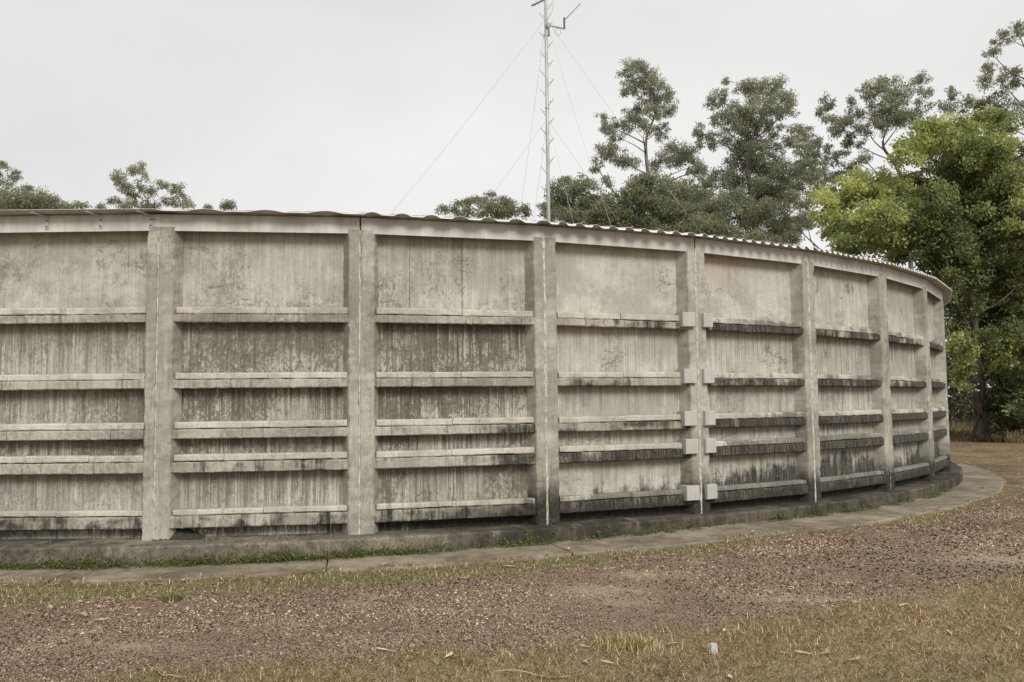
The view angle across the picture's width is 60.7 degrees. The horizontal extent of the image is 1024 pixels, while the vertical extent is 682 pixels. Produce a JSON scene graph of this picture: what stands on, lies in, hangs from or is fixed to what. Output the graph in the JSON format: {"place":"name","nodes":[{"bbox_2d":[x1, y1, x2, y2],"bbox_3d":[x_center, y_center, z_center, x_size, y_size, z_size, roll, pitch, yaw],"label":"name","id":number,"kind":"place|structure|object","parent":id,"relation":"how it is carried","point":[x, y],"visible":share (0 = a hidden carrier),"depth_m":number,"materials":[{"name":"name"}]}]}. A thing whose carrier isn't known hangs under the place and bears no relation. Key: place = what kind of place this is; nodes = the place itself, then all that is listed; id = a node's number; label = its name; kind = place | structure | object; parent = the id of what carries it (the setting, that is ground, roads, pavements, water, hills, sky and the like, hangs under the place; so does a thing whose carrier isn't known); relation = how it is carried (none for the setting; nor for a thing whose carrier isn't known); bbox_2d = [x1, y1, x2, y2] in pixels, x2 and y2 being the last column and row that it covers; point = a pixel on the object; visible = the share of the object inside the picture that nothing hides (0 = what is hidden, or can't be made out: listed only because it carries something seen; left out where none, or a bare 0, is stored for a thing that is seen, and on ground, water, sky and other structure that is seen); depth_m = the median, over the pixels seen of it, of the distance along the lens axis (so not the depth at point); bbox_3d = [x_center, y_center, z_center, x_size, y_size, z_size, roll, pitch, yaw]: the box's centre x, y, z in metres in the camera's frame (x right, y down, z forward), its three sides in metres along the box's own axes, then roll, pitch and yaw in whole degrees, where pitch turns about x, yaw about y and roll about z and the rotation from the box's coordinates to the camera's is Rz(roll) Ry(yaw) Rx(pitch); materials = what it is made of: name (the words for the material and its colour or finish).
{"place":"outdoors","nodes":[
{"label":"outdoors","id":0,"kind":"place"},
{"bbox_2d":[0,402,1023,681],"bbox_3d":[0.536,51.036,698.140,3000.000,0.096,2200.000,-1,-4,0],"label":"ground","id":1,"kind":"structure","parent":0,"point":[988,452],"depth_m":8.12,"materials":[{"name":"soil"}]},
{"bbox_2d":[0,160,35,200],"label":"gum tree","id":2,"kind":"object","parent":1,"relation":"on","point":[13,176],"visible":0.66,"depth_m":60.34,"materials":[{"name":"green plant"}]},
{"bbox_2d":[0,185,92,209],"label":"bushy tree","id":3,"kind":"object","parent":1,"relation":"on","point":[46,201],"visible":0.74,"depth_m":56.94,"materials":[{"name":"green plant"}]},
{"bbox_2d":[105,160,196,208],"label":"gum tree","id":4,"kind":"object","parent":1,"relation":"on","point":[128,192],"visible":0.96,"depth_m":58.66,"materials":[{"name":"green plant"}]},
{"bbox_2d":[95,199,237,210],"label":"gum tree","id":5,"kind":"object","parent":1,"relation":"on","point":[227,205],"visible":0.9,"depth_m":62.16,"materials":[{"name":"green plant"}]},
{"bbox_2d":[155,669,180,677],"bbox_3d":[-2.501,2.409,6.321,0.301,0.033,0.037,-3,-5,35],"label":"bark strip","id":6,"kind":"object","parent":1,"relation":"on","point":[168,674],"visible":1,"depth_m":6.28,"materials":[{"name":"beige plant"}]},
{"bbox_2d":[157,592,191,601],"bbox_3d":[-3.440,2.604,8.946,0.335,0.090,0.291,3,-5,-42],"label":"grass tuft","id":7,"kind":"object","parent":1,"relation":"on","point":[171,598],"visible":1,"depth_m":8.91,"materials":[{"name":"beige plant"}]},
{"bbox_2d":[0,209,962,566],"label":"water tank","id":8,"kind":"object","parent":1,"relation":"on","point":[250,381],"visible":1,"depth_m":11.97,"materials":[{"name":"concrete"}]},
{"bbox_2d":[153,528,204,539],"bbox_3d":[-4.284,2.455,11.268,0.642,0.175,0.260,0,-4,-7],"label":"soil heap","id":9,"kind":"object","parent":8,"relation":"on","point":[183,533],"visible":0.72,"depth_m":11.26,"materials":[{"name":"black soil"}]},
{"bbox_2d":[434,189,531,219],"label":"bushy tree","id":10,"kind":"object","parent":1,"relation":"on","point":[507,209],"visible":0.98,"depth_m":59.72,"materials":[{"name":"green plant"}]},
{"bbox_2d":[0,462,1006,583],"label":"footpath","id":11,"kind":"structure","parent":1,"relation":"on","point":[979,477],"depth_m":11.29,"materials":[{"name":"concrete"}]},
{"bbox_2d":[0,486,953,571],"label":"weeds","id":12,"kind":"object","parent":11,"relation":"on","point":[93,564],"visible":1,"depth_m":10.84,"materials":[{"name":"green plant"}]},
{"bbox_2d":[0,493,1022,615],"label":"verge grass","id":13,"kind":"structure","parent":1,"relation":"on","point":[304,577],"depth_m":9.82,"materials":[{"name":"plant"}]},
{"bbox_2d":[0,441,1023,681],"bbox_3d":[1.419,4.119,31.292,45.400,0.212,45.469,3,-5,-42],"label":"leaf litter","id":14,"kind":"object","parent":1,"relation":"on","point":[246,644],"visible":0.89,"depth_m":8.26,"materials":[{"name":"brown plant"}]},
{"bbox_2d":[496,669,570,677],"bbox_3d":[0.153,2.373,6.239,0.551,0.033,0.037,-2,-4,17],"label":"bark strip","id":15,"kind":"object","parent":1,"relation":"on","point":[529,673],"visible":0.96,"depth_m":6.27,"materials":[{"name":"beige plant"}]},
{"bbox_2d":[394,0,701,232],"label":"radio mast","id":16,"kind":"object","parent":1,"relation":"on","point":[547,26],"visible":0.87,"depth_m":31.65,"materials":[{"name":"metal"}]},
{"bbox_2d":[536,172,617,225],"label":"bushy tree","id":17,"kind":"object","parent":1,"relation":"on","point":[580,209],"visible":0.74,"depth_m":53.18,"materials":[{"name":"green plant"}]},
{"bbox_2d":[566,628,683,655],"bbox_3d":[0.903,2.386,6.947,0.878,0.143,0.652,1,-5,-27],"label":"grass tuft","id":18,"kind":"object","parent":1,"relation":"on","point":[625,642],"visible":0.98,"depth_m":6.94,"materials":[{"name":"beige plant"}]},
{"bbox_2d":[588,56,708,213],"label":"gum tree","id":19,"kind":"object","parent":1,"relation":"on","point":[677,155],"visible":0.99,"depth_m":61.29,"materials":[{"name":"green plant"}]},
{"bbox_2d":[585,170,805,245],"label":"bushy tree","id":20,"kind":"object","parent":1,"relation":"on","point":[663,206],"visible":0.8,"depth_m":51.28,"materials":[{"name":"green plant"}]},
{"bbox_2d":[709,643,717,654],"bbox_3d":[1.555,2.382,6.754,0.058,0.092,0.044,1,-4,-17],"label":"marker peg","id":21,"kind":"object","parent":1,"relation":"on","point":[713,647],"visible":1,"depth_m":6.74,"materials":[{"name":"white paint"}]},
{"bbox_2d":[667,72,822,244],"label":"gum tree","id":22,"kind":"object","parent":1,"relation":"on","point":[757,210],"visible":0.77,"depth_m":57.06,"materials":[{"name":"green plant"}]},
{"bbox_2d":[781,69,937,269],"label":"gum tree","id":23,"kind":"object","parent":1,"relation":"on","point":[901,117],"visible":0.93,"depth_m":52.44,"materials":[{"name":"green plant"}]},
{"bbox_2d":[803,105,1023,441],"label":"leafy tree","id":24,"kind":"object","parent":1,"relation":"on","point":[965,195],"visible":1,"depth_m":38.48,"materials":[{"name":"green plant"}]},
{"bbox_2d":[932,19,1023,145],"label":"gum tree","id":25,"kind":"object","parent":1,"relation":"on","point":[1003,78],"visible":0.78,"depth_m":46.94,"materials":[{"name":"green plant"}]},
{"bbox_2d":[943,283,1023,425],"bbox_3d":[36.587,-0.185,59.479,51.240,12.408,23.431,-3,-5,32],"label":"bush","id":26,"kind":"object","parent":1,"relation":"on","point":[954,393],"visible":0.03,"depth_m":56.98,"materials":[{"name":"green plant"}]},
{"bbox_2d":[980,372,1023,442],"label":"shrub","id":27,"kind":"object","parent":1,"relation":"on","point":[994,403],"visible":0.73,"depth_m":37.88,"materials":[{"name":"green plant"}]},
{"bbox_2d":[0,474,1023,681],"bbox_3d":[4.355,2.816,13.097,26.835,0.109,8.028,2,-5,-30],"label":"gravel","id":28,"kind":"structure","parent":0,"point":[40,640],"depth_m":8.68,"materials":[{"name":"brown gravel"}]},
{"bbox_2d":[0,0,1023,396],"label":"sky","id":29,"kind":"structure","parent":0,"point":[341,106],"materials":[{"name":"white"}]},
{"bbox_2d":[2,573,1023,681],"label":"grass","id":30,"kind":"structure","parent":0,"point":[970,612],"depth_m":6.68,"materials":[{"name":"brown plant"}]},
{"bbox_2d":[949,419,1023,442],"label":"dry grass","id":31,"kind":"structure","parent":0,"point":[959,432],"depth_m":41.06,"materials":[{"name":"beige plant"}]}
]}

